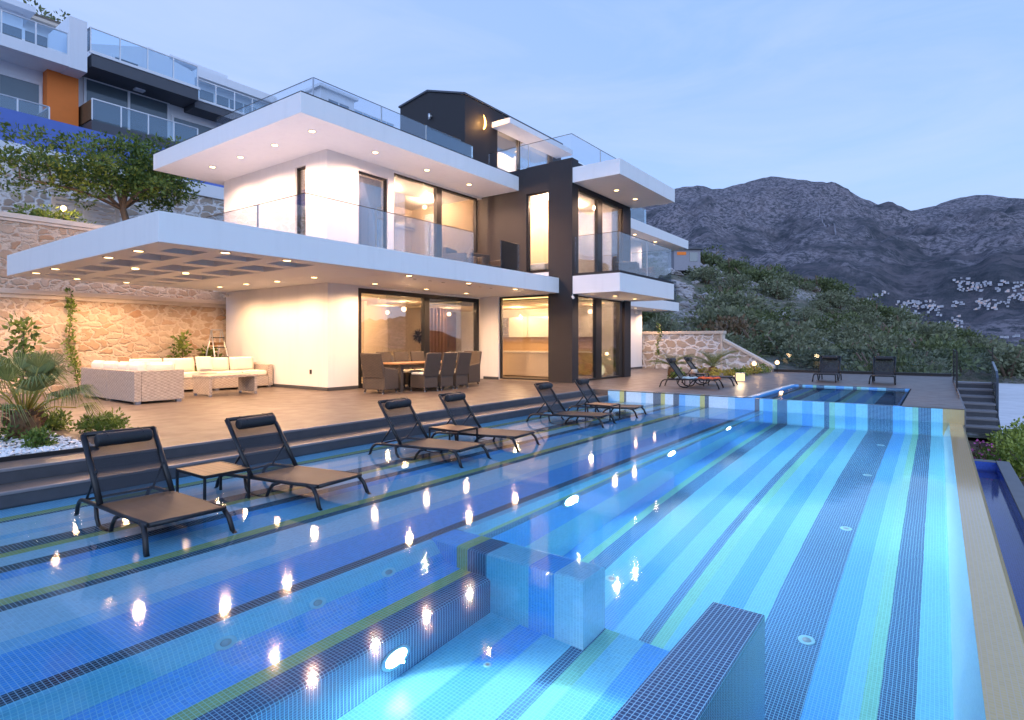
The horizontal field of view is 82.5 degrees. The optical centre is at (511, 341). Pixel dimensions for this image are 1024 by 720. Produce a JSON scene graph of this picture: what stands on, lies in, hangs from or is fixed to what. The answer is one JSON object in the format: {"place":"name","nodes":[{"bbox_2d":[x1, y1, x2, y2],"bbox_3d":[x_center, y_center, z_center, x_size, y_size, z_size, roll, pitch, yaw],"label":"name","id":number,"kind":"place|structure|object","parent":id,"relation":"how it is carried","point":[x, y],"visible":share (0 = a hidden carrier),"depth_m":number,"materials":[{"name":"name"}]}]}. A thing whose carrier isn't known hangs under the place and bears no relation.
{"place":"outdoors","nodes":[
{"label":"outdoors","id":0,"kind":"place"},
{"bbox_2d":[0,368,963,472],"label":"terrace","id":1,"kind":"structure","parent":0,"point":[190,417],"depth_m":13.53,"materials":[{"name":"tile"}]},
{"bbox_2d":[0,313,47,403],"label":"young citrus","id":2,"kind":"object","parent":1,"relation":"on","point":[24,340],"visible":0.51,"depth_m":11.49,"materials":[{"name":"green plant"}]},
{"bbox_2d":[0,412,77,455],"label":"planting bed","id":3,"kind":"object","parent":1,"relation":"on","point":[16,444],"visible":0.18,"depth_m":8.14,"materials":[{"name":"soil"}]},
{"bbox_2d":[19,424,59,449],"bbox_3d":[-5.696,1.185,7.028,0.401,0.386,0.402,0,0,-34],"label":"shrub","id":4,"kind":"object","parent":3,"relation":"on","point":[37,439],"visible":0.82,"depth_m":6.97,"materials":[{"name":"green plant"}]},
{"bbox_2d":[0,432,82,456],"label":"white pebbles","id":5,"kind":"object","parent":3,"relation":"on","point":[5,451],"visible":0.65,"depth_m":6.95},
{"bbox_2d":[0,435,82,461],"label":"bed edging","id":6,"kind":"object","parent":3,"relation":"on","point":[35,455],"visible":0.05,"depth_m":6.66,"materials":[{"name":"stone"}]},
{"bbox_2d":[0,347,107,440],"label":"fan palm","id":7,"kind":"object","parent":3,"relation":"on","point":[26,415],"visible":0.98,"depth_m":7.67,"materials":[{"name":"green plant"}]},
{"bbox_2d":[41,408,73,430],"bbox_3d":[-6.878,1.185,8.664,0.722,0.436,0.618,0,0,36],"label":"shrub","id":8,"kind":"object","parent":3,"relation":"on","point":[59,424],"visible":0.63,"depth_m":8.67,"materials":[{"name":"green plant"}]},
{"bbox_2d":[65,407,133,433],"bbox_3d":[-6.040,1.178,8.582,0.722,0.457,0.802,0,0,36],"label":"shrub","id":9,"kind":"object","parent":3,"relation":"on","point":[100,423],"visible":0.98,"depth_m":8.46,"materials":[{"name":"green plant"}]},
{"bbox_2d":[60,287,80,384],"bbox_3d":[-11.588,-0.064,15.376,0.310,2.753,0.564,0,0,36],"label":"climbing vine","id":10,"kind":"object","parent":1,"relation":"on","point":[73,361],"visible":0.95,"depth_m":15.35,"materials":[{"name":"green plant"}]},
{"bbox_2d":[81,360,119,399],"bbox_3d":[-9.375,0.872,13.875,1.540,0.877,1.000,0,0,36],"label":"sofa","id":11,"kind":"object","parent":1,"relation":"on","point":[95,375],"visible":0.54,"depth_m":13.42,"materials":[{"name":"grey wicker"}]},
{"bbox_2d":[0,288,225,394],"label":"stone wall","id":12,"kind":"structure","parent":1,"relation":"on","point":[114,327],"depth_m":16.21,"materials":[{"name":"stone"}]},
{"bbox_2d":[107,361,183,404],"bbox_3d":[-8.156,0.872,12.983,1.440,0.877,1.000,0,0,36],"label":"sofa","id":13,"kind":"object","parent":1,"relation":"on","point":[135,383],"visible":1,"depth_m":12.58,"materials":[{"name":"grey wicker"}]},
{"bbox_2d":[129,358,206,389],"bbox_3d":[-9.111,0.872,15.405,1.000,0.877,1.700,0,0,36],"label":"sofa","id":14,"kind":"object","parent":1,"relation":"on","point":[187,365],"visible":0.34,"depth_m":15.59,"materials":[{"name":"fabric"}]},
{"bbox_2d":[166,330,196,371],"bbox_3d":[-9.781,0.466,17.337,0.938,1.688,0.998,0,0,36],"label":"young citrus","id":15,"kind":"object","parent":1,"relation":"on","point":[181,344],"visible":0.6,"depth_m":17.22,"materials":[{"name":"green plant"}]},
{"bbox_2d":[192,373,257,396],"bbox_3d":[-7.161,1.060,14.597,0.840,0.500,1.240,0,0,36],"label":"coffee table","id":16,"kind":"object","parent":1,"relation":"on","point":[202,384],"visible":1,"depth_m":14.33,"materials":[{"name":"grey wicker"}]},
{"bbox_2d":[197,357,272,390],"bbox_3d":[-7.887,0.872,16.653,1.000,0.877,1.700,0,0,36],"label":"sofa","id":17,"kind":"object","parent":1,"relation":"on","point":[224,365],"visible":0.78,"depth_m":16.68,"materials":[{"name":"fabric"}]},
{"bbox_2d":[7,77,687,390],"bbox_3d":[-0.525,-3.812,21.971,11.200,10.645,26.560,0,0,36],"label":"villa","id":18,"kind":"object","parent":1,"relation":"on","point":[317,258],"visible":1,"depth_m":17.56,"materials":[{"name":"white paint"}]},
{"bbox_2d":[297,166,305,234],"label":"side slot window","id":19,"kind":"structure","parent":18,"relation":"in","point":[301,172],"depth_m":16.42,"materials":[{"name":"glass"}]},
{"bbox_2d":[359,171,386,248],"bbox_3d":[-4.080,-3.479,16.927,0.100,2.718,1.096,0,0,36],"label":"narrow bedroom window","id":20,"kind":"structure","parent":18,"relation":"in","point":[375,187],"depth_m":17.15,"materials":[{"name":"glass"}]},
{"bbox_2d":[358,288,478,387],"bbox_3d":[-2.812,-0.109,18.634,0.152,2.838,5.368,0,0,36],"label":"sliding door","id":21,"kind":"structure","parent":18,"relation":"in","point":[428,323],"depth_m":18.62,"materials":[{"name":"glass"}]},
{"bbox_2d":[394,173,476,257],"bbox_3d":[-2.451,-3.604,19.144,0.132,2.968,3.958,0,0,36],"label":"balcony sliding door","id":22,"kind":"structure","parent":18,"relation":"in","point":[413,198],"depth_m":18.92,"materials":[{"name":"glass"}]},
{"bbox_2d":[443,247,476,263],"bbox_3d":[-1.618,-2.550,18.019,0.820,0.700,0.980,0,0,19],"label":"lounge chair","id":23,"kind":"object","parent":18,"relation":"on","point":[450,254],"visible":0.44,"depth_m":17.61,"materials":[{"name":"white fabric"}]},
{"bbox_2d":[497,130,550,171],"bbox_3d":[0.486,-6.829,23.190,0.112,2.378,3.796,0,0,36],"label":"penthouse window","id":24,"kind":"structure","parent":18,"relation":"in","point":[513,159],"depth_m":22.73,"materials":[{"name":"glass"}]},
{"bbox_2d":[500,294,548,380],"bbox_3d":[0.435,-0.144,19.856,2.048,2.848,0.100,0,0,36],"label":"wing side window","id":25,"kind":"structure","parent":18,"relation":"in","point":[501,298],"depth_m":20.41,"materials":[{"name":"glass"}]},
{"bbox_2d":[503,316,547,350],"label":"kitchen units","id":26,"kind":"object","parent":18,"relation":"in","point":[525,333],"visible":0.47,"depth_m":24.49,"materials":[{"name":"brown wood"}]},
{"bbox_2d":[503,351,547,376],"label":"kitchen island","id":27,"kind":"structure","parent":18,"relation":"in","point":[526,363],"depth_m":21.67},
{"bbox_2d":[527,191,548,272],"bbox_3d":[0.904,-3.651,19.513,0.882,2.653,0.100,0,0,36],"label":"wing upper side window","id":28,"kind":"structure","parent":18,"relation":"in","point":[528,196],"depth_m":19.71,"materials":[{"name":"glass"}]},
{"bbox_2d":[578,190,621,272],"bbox_3d":[3.057,-3.589,20.370,0.132,2.778,3.310,0,0,36],"label":"window","id":29,"kind":"structure","parent":18,"relation":"in","point":[596,215],"depth_m":20.16,"materials":[{"name":"glass"}]},
{"bbox_2d":[578,296,622,379],"bbox_3d":[3.095,-0.114,20.422,0.132,2.808,3.440,0,0,36],"label":"window","id":30,"kind":"structure","parent":18,"relation":"in","point":[600,321],"depth_m":20.23,"materials":[{"name":"glass"}]},
{"bbox_2d":[360,353,397,393],"bbox_3d":[-3.409,0.796,14.969,0.740,1.031,0.675,0,0,28],"label":"dining armchair","id":31,"kind":"object","parent":1,"relation":"on","point":[377,375],"visible":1,"depth_m":14.75,"materials":[{"name":"brown wicker"}]},
{"bbox_2d":[380,360,463,391],"bbox_3d":[-2.488,0.932,16.444,0.960,0.755,2.700,0,0,36],"label":"dining table","id":32,"kind":"object","parent":1,"relation":"on","point":[400,366],"visible":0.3,"depth_m":15.33,"materials":[{"name":"brown wood"}]},
{"bbox_2d":[410,353,441,391],"bbox_3d":[-2.299,0.796,15.560,0.675,1.031,0.536,0,0,37],"label":"dining chair","id":33,"kind":"object","parent":1,"relation":"on","point":[427,378],"visible":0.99,"depth_m":15.39,"materials":[{"name":"brown wicker"}]},
{"bbox_2d":[427,352,456,390],"bbox_3d":[-1.932,0.796,16.062,0.675,1.031,0.536,0,0,36],"label":"dining chair","id":34,"kind":"object","parent":1,"relation":"on","point":[446,373],"visible":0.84,"depth_m":15.86,"materials":[{"name":"brown wicker"}]},
{"bbox_2d":[442,352,471,388],"bbox_3d":[-1.566,0.796,16.562,0.675,1.031,0.536,0,0,36],"label":"dining chair","id":35,"kind":"object","parent":1,"relation":"on","point":[461,373],"visible":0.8,"depth_m":16.37,"materials":[{"name":"brown wicker"}]},
{"bbox_2d":[455,351,481,384],"bbox_3d":[-1.385,0.796,17.749,0.740,1.031,0.675,0,0,35],"label":"dining armchair","id":36,"kind":"object","parent":1,"relation":"on","point":[474,371],"visible":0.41,"depth_m":17.64,"materials":[{"name":"brown wicker"}]},
{"bbox_2d":[659,358,723,388],"bbox_3d":[5.173,0.891,16.852,1.707,0.854,0.721,0,0,29],"label":"sun lounger","id":37,"kind":"object","parent":1,"relation":"on","point":[675,368],"visible":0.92,"depth_m":16.89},
{"bbox_2d":[642,331,775,371],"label":"stone wall","id":38,"kind":"structure","parent":1,"relation":"on","point":[680,343],"depth_m":27.80,"materials":[{"name":"stone"}]},
{"bbox_2d":[684,350,742,374],"bbox_3d":[7.571,0.820,22.063,2.249,1.080,2.225,0,0,36],"label":"cycad palm","id":39,"kind":"object","parent":1,"relation":"on","point":[713,361],"visible":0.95,"depth_m":21.92,"materials":[{"name":"green plant"}]},
{"bbox_2d":[608,391,985,716],"bbox_3d":[0.438,2.465,6.440,7.700,2.270,17.910,0,0,36],"label":"pool basin","id":40,"kind":"object","parent":1,"relation":"in","point":[904,413],"visible":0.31,"depth_m":13.09,"materials":[{"name":"tile"}]},
{"bbox_2d":[74,425,234,553],"bbox_3d":[-3.225,1.251,5.184,1.707,0.854,0.721,0,0,37],"label":"sun lounger","id":41,"kind":"object","parent":40,"relation":"on","point":[130,475],"visible":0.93,"depth_m":5.31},
{"bbox_2d":[176,461,249,499],"bbox_3d":[-3.087,1.486,6.026,0.592,0.368,0.472,0,0,36],"label":"side table","id":42,"kind":"object","parent":40,"relation":"on","point":[205,471],"visible":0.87,"depth_m":6.00,"materials":[{"name":"brown wood"}]},
{"bbox_2d":[215,412,368,507],"bbox_3d":[-2.411,1.251,6.319,1.707,0.854,0.721,0,0,29],"label":"sun lounger","id":43,"kind":"object","parent":40,"relation":"on","point":[262,446],"visible":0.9,"depth_m":6.38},
{"bbox_2d":[0,395,603,491],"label":"pool step","id":44,"kind":"object","parent":40,"relation":"in","point":[48,480],"visible":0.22,"depth_m":7.70,"materials":[{"name":"tile"}]},
{"bbox_2d":[0,392,607,507],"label":"step risers","id":45,"kind":"object","parent":44,"relation":"attached to","point":[16,499],"visible":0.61,"depth_m":7.90,"materials":[{"name":"tile"}]},
{"bbox_2d":[0,389,608,495],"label":"step nosings","id":46,"kind":"object","parent":45,"relation":"on","point":[164,448],"visible":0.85,"depth_m":7.72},
{"bbox_2d":[429,424,477,441],"bbox_3d":[-0.896,1.486,8.934,0.592,0.368,0.472,0,0,36],"label":"side table","id":47,"kind":"object","parent":40,"relation":"on","point":[457,429],"visible":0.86,"depth_m":8.91,"materials":[{"name":"brown wood"}]},
{"bbox_2d":[431,391,538,450],"bbox_3d":[-0.457,1.251,9.261,1.707,0.854,0.721,0,0,29],"label":"sun lounger","id":48,"kind":"object","parent":40,"relation":"on","point":[458,408],"visible":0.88,"depth_m":9.33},
{"bbox_2d":[0,401,985,719],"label":"pool water","id":49,"kind":"structure","parent":40,"relation":"in","point":[582,569],"depth_m":3.90,"materials":[{"name":"liquid"}]},
{"bbox_2d":[369,397,489,466],"bbox_3d":[-1.185,1.251,8.203,1.707,0.854,0.721,0,0,30],"label":"sun lounger","id":50,"kind":"object","parent":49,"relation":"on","point":[404,423],"visible":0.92,"depth_m":8.27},
{"bbox_2d":[526,382,615,427],"bbox_3d":[1.158,1.251,11.601,1.707,0.854,0.721,0,0,29],"label":"sun lounger","id":51,"kind":"object","parent":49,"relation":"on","point":[550,398],"visible":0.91,"depth_m":11.65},
{"bbox_2d":[567,378,646,417],"bbox_3d":[2.097,1.251,13.021,1.707,0.854,0.721,0,0,29],"label":"sun lounger","id":52,"kind":"object","parent":40,"relation":"on","point":[586,390],"visible":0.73,"depth_m":13.07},
{"bbox_2d":[611,602,764,719],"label":"mosaic partition","id":53,"kind":"object","parent":40,"relation":"on","point":[685,678],"visible":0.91,"depth_m":2.83,"materials":[{"name":"tile"}]},
{"bbox_2d":[949,423,1023,719],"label":"overflow rim","id":54,"kind":"object","parent":40,"relation":"attached to","point":[999,628],"visible":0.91,"depth_m":3.59,"materials":[{"name":"stone"}]},
{"bbox_2d":[812,355,841,382],"bbox_3d":[10.669,0.891,19.708,0.721,0.854,1.707,0,0,36],"label":"sun lounger","id":55,"kind":"object","parent":1,"relation":"on","point":[829,365],"visible":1,"depth_m":20.02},
{"bbox_2d":[748,384,954,409],"bbox_3d":[8.769,1.778,14.791,4.120,0.944,5.410,0,0,36],"label":"spa basin","id":56,"kind":"object","parent":1,"relation":"in","point":[772,391],"visible":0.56,"depth_m":16.14,"materials":[{"name":"tile"}]},
{"bbox_2d":[756,386,908,405],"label":"spa water","id":57,"kind":"structure","parent":56,"relation":"in","point":[857,395],"depth_m":14.78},
{"bbox_2d":[774,369,950,376],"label":"low wall","id":58,"kind":"structure","parent":1,"relation":"on","point":[870,372],"depth_m":23.79,"materials":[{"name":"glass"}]},
{"bbox_2d":[868,356,895,384],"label":"sun lounger","id":59,"kind":"object","parent":1,"relation":"on","point":[884,366],"visible":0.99,"depth_m":19.01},
{"bbox_2d":[18,0,1023,210],"label":"sky","id":60,"kind":"structure","parent":0,"point":[911,105],"materials":[{"name":"blue"}]},
{"bbox_2d":[641,176,1023,345],"bbox_3d":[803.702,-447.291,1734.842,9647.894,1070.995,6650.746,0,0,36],"label":"mountain","id":61,"kind":"structure","parent":0,"point":[894,251],"depth_m":1956.00,"materials":[{"name":"stone"}]},
{"bbox_2d":[642,254,1023,438],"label":"hillside","id":62,"kind":"structure","parent":0,"point":[969,376],"depth_m":67.95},
{"bbox_2d":[23,13,60,47],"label":"tiled house","id":63,"kind":"structure","parent":62,"relation":"on","point":[43,32],"depth_m":29.15,"materials":[{"name":"glass"}]},
{"bbox_2d":[0,0,86,125],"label":"white house","id":64,"kind":"structure","parent":62,"relation":"on","point":[38,80],"depth_m":23.91,"materials":[{"name":"paint"}]},
{"bbox_2d":[0,72,41,115],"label":"window","id":65,"kind":"structure","parent":64,"relation":"in","point":[10,85],"depth_m":23.60,"materials":[{"name":"glass"}]},
{"bbox_2d":[79,27,267,147],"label":"grey house","id":66,"kind":"structure","parent":62,"relation":"on","point":[144,91],"depth_m":26.99,"materials":[{"name":"glass"}]},
{"bbox_2d":[83,77,169,138],"bbox_3d":[-17.566,-10.415,26.735,0.090,2.250,3.500,0,0,36],"label":"window","id":67,"kind":"structure","parent":66,"relation":"in","point":[103,112],"depth_m":26.69,"materials":[{"name":"glass"}]},
{"bbox_2d":[171,115,213,142],"bbox_3d":[-15.292,-9.865,29.842,0.090,2.250,4.000,0,0,36],"label":"window","id":68,"kind":"structure","parent":66,"relation":"in","point":[186,132],"depth_m":28.75,"materials":[{"name":"glass"}]},
{"bbox_2d":[167,54,276,113],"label":"terraced house","id":69,"kind":"structure","parent":62,"relation":"on","point":[224,97],"depth_m":40.83,"materials":[{"name":"white paint"}]},
{"bbox_2d":[198,88,257,113],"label":"window","id":70,"kind":"structure","parent":69,"relation":"in","point":[204,94],"depth_m":41.04,"materials":[{"name":"glass"}]},
{"bbox_2d":[301,82,358,110],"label":"hillside house","id":71,"kind":"structure","parent":62,"relation":"on","point":[333,95],"depth_m":53.65,"materials":[{"name":"white paint"}]},
{"bbox_2d":[643,313,688,331],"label":"hillside shrub","id":72,"kind":"object","parent":62,"relation":"on","point":[670,327],"visible":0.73,"depth_m":53.11,"materials":[{"name":"green plant"}]},
{"bbox_2d":[666,248,702,271],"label":"hill house","id":73,"kind":"structure","parent":62,"relation":"on","point":[681,260],"depth_m":97.77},
{"bbox_2d":[678,264,735,283],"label":"hillside shrub","id":74,"kind":"object","parent":62,"relation":"on","point":[703,273],"visible":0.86,"depth_m":86.68,"materials":[{"name":"green plant"}]},
{"bbox_2d":[679,301,758,329],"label":"hillside shrub","id":75,"kind":"object","parent":62,"relation":"on","point":[713,313],"visible":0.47,"depth_m":55.44,"materials":[{"name":"green plant"}]},
{"bbox_2d":[688,291,757,311],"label":"hillside shrub","id":76,"kind":"object","parent":62,"relation":"on","point":[735,298],"visible":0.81,"depth_m":64.22,"materials":[{"name":"green plant"}]},
{"bbox_2d":[695,314,762,346],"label":"hillside shrub","id":77,"kind":"object","parent":62,"relation":"on","point":[736,325],"visible":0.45,"depth_m":48.26,"materials":[{"name":"green plant"}]},
{"bbox_2d":[706,258,753,274],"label":"hillside shrub","id":78,"kind":"object","parent":62,"relation":"on","point":[737,265],"visible":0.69,"depth_m":98.79,"materials":[{"name":"green plant"}]},
{"bbox_2d":[710,272,757,293],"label":"hillside shrub","id":79,"kind":"object","parent":62,"relation":"on","point":[734,282],"visible":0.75,"depth_m":82.93,"materials":[{"name":"green plant"}]},
{"bbox_2d":[730,267,779,283],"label":"hillside shrub","id":80,"kind":"object","parent":62,"relation":"on","point":[758,275],"visible":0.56,"depth_m":90.56,"materials":[{"name":"green plant"}]},
{"bbox_2d":[751,274,799,300],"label":"hillside shrub","id":81,"kind":"object","parent":62,"relation":"on","point":[769,287],"visible":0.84,"depth_m":84.23,"materials":[{"name":"green plant"}]},
{"bbox_2d":[745,326,828,356],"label":"hillside shrub","id":82,"kind":"object","parent":62,"relation":"on","point":[793,335],"visible":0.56,"depth_m":44.99,"materials":[{"name":"green plant"}]},
{"bbox_2d":[751,316,829,340],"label":"hillside shrub","id":83,"kind":"object","parent":62,"relation":"on","point":[778,324],"visible":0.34,"depth_m":52.30,"materials":[{"name":"green plant"}]},
{"bbox_2d":[789,275,848,292],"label":"hillside shrub","id":84,"kind":"object","parent":62,"relation":"on","point":[827,282],"visible":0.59,"depth_m":96.19,"materials":[{"name":"green plant"}]},
{"bbox_2d":[783,342,859,370],"bbox_3d":[20.101,1.183,38.218,4.973,2.500,4.543,0,0,-30],"label":"hillside shrub","id":85,"kind":"object","parent":62,"relation":"on","point":[809,357],"visible":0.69,"depth_m":37.64,"materials":[{"name":"green plant"}]},
{"bbox_2d":[805,289,847,308],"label":"hillside shrub","id":86,"kind":"object","parent":62,"relation":"on","point":[831,298],"visible":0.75,"depth_m":81.37,"materials":[{"name":"green plant"}]},
{"bbox_2d":[806,312,862,333],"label":"hillside shrub","id":87,"kind":"object","parent":62,"relation":"on","point":[836,320],"visible":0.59,"depth_m":61.38,"materials":[{"name":"green plant"}]},
{"bbox_2d":[824,320,877,342],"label":"hillside shrub","id":88,"kind":"object","parent":62,"relation":"on","point":[850,325],"visible":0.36,"depth_m":55.39,"materials":[{"name":"green plant"}]},
{"bbox_2d":[836,338,913,359],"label":"hillside shrub","id":89,"kind":"object","parent":62,"relation":"on","point":[853,349],"visible":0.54,"depth_m":42.85,"materials":[{"name":"green plant"}]},
{"bbox_2d":[859,329,918,351],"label":"hillside shrub","id":90,"kind":"object","parent":62,"relation":"on","point":[893,340],"visible":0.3,"depth_m":47.25,"materials":[{"name":"green plant"}]},
{"bbox_2d":[841,346,942,372],"bbox_3d":[17.757,1.722,27.741,4.660,3.097,5.454,0,0,24],"label":"hillside shrub","id":91,"kind":"object","parent":62,"relation":"on","point":[902,363],"visible":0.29,"depth_m":26.71,"materials":[{"name":"green plant"}]},
{"bbox_2d":[866,318,958,344],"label":"hillside shrub","id":92,"kind":"object","parent":62,"relation":"on","point":[923,327],"visible":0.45,"depth_m":63.20,"materials":[{"name":"green plant"}]},
{"bbox_2d":[890,333,985,376],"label":"hillside shrub","id":93,"kind":"object","parent":62,"relation":"on","point":[943,344],"visible":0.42,"depth_m":41.05,"materials":[{"name":"green plant"}]},
{"bbox_2d":[964,340,1023,381],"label":"hillside shrub","id":94,"kind":"object","parent":62,"relation":"on","point":[1010,356],"visible":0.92,"depth_m":54.91,"materials":[{"name":"green plant"}]},
{"bbox_2d":[958,383,1023,437],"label":"gravel lot","id":95,"kind":"structure","parent":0,"point":[1011,402],"depth_m":33.51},
{"bbox_2d":[967,437,1023,485],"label":"ground","id":96,"kind":"structure","parent":0,"point":[972,440],"depth_m":23.22,"materials":[{"name":"soil"}]},
{"bbox_2d":[955,383,965,430],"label":"terrace side","id":97,"kind":"structure","parent":96,"relation":"on","point":[964,413],"depth_m":11.43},
{"bbox_2d":[955,381,1001,443],"bbox_3d":[14.608,2.225,18.368,1.020,1.850,3.900,0,0,36],"label":"garden stair","id":98,"kind":"object","parent":97,"relation":"attached to","point":[979,397],"visible":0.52,"depth_m":17.98,"materials":[{"name":"stone"}]},
{"bbox_2d":[971,439,1008,460],"bbox_3d":[11.422,2.939,14.216,1.056,1.102,1.144,0,0,13],"label":"flowering shrub","id":99,"kind":"object","parent":96,"relation":"on","point":[992,456],"visible":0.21,"depth_m":14.03,"materials":[{"name":"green plant"}]},
{"bbox_2d":[974,459,1023,520],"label":"channel curb","id":100,"kind":"structure","parent":96,"relation":"on","point":[1015,486],"depth_m":11.13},
{"bbox_2d":[975,461,1023,532],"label":"overflow channel","id":101,"kind":"object","parent":100,"relation":"in","point":[991,466],"visible":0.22,"depth_m":11.74,"materials":[{"name":"tile"}]},
{"bbox_2d":[977,469,1023,626],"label":"channel water","id":102,"kind":"structure","parent":101,"relation":"in","point":[1008,531],"depth_m":8.91,"materials":[{"name":"liquid"}]},
{"bbox_2d":[976,433,1023,471],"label":"clipped hedge","id":103,"kind":"object","parent":96,"relation":"on","point":[1000,448],"visible":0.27,"depth_m":14.47,"materials":[{"name":"green plant"}]},
{"bbox_2d":[996,436,1023,481],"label":"clipped hedge","id":104,"kind":"object","parent":96,"relation":"on","point":[1018,465],"visible":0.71,"depth_m":13.52,"materials":[{"name":"green plant"}]},
{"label":"upper garden","id":105,"kind":"structure","parent":0,"visible":0},
{"bbox_2d":[7,203,96,223],"bbox_3d":[-13.463,-3.633,17.079,1.135,0.799,2.256,0,0,36],"label":"bougainvillea","id":106,"kind":"object","parent":105,"relation":"on","point":[39,212],"visible":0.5,"depth_m":16.83,"materials":[{"name":"green plant"}]},
{"bbox_2d":[50,196,119,225],"bbox_3d":[-14.517,-4.140,19.888,0.120,1.280,1.970,0,0,36],"label":"louvred fence","id":107,"kind":"object","parent":105,"relation":"on","point":[86,212],"visible":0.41,"depth_m":19.96,"materials":[{"name":"white paint"}]},
{"bbox_2d":[0,112,205,220],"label":"garden tree","id":108,"kind":"object","parent":105,"relation":"on","point":[140,178],"visible":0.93,"depth_m":18.85,"materials":[{"name":"green plant"}]},
{"bbox_2d":[0,107,223,223],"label":"garden wall","id":109,"kind":"structure","parent":105,"relation":"on","point":[208,201],"depth_m":21.36,"materials":[{"name":"stone"}]},
{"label":"upper garden bed","id":110,"kind":"structure","parent":0,"visible":0},
{"bbox_2d":[0,211,225,300],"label":"stone wall","id":111,"kind":"structure","parent":110,"relation":"on","point":[20,232],"depth_m":16.42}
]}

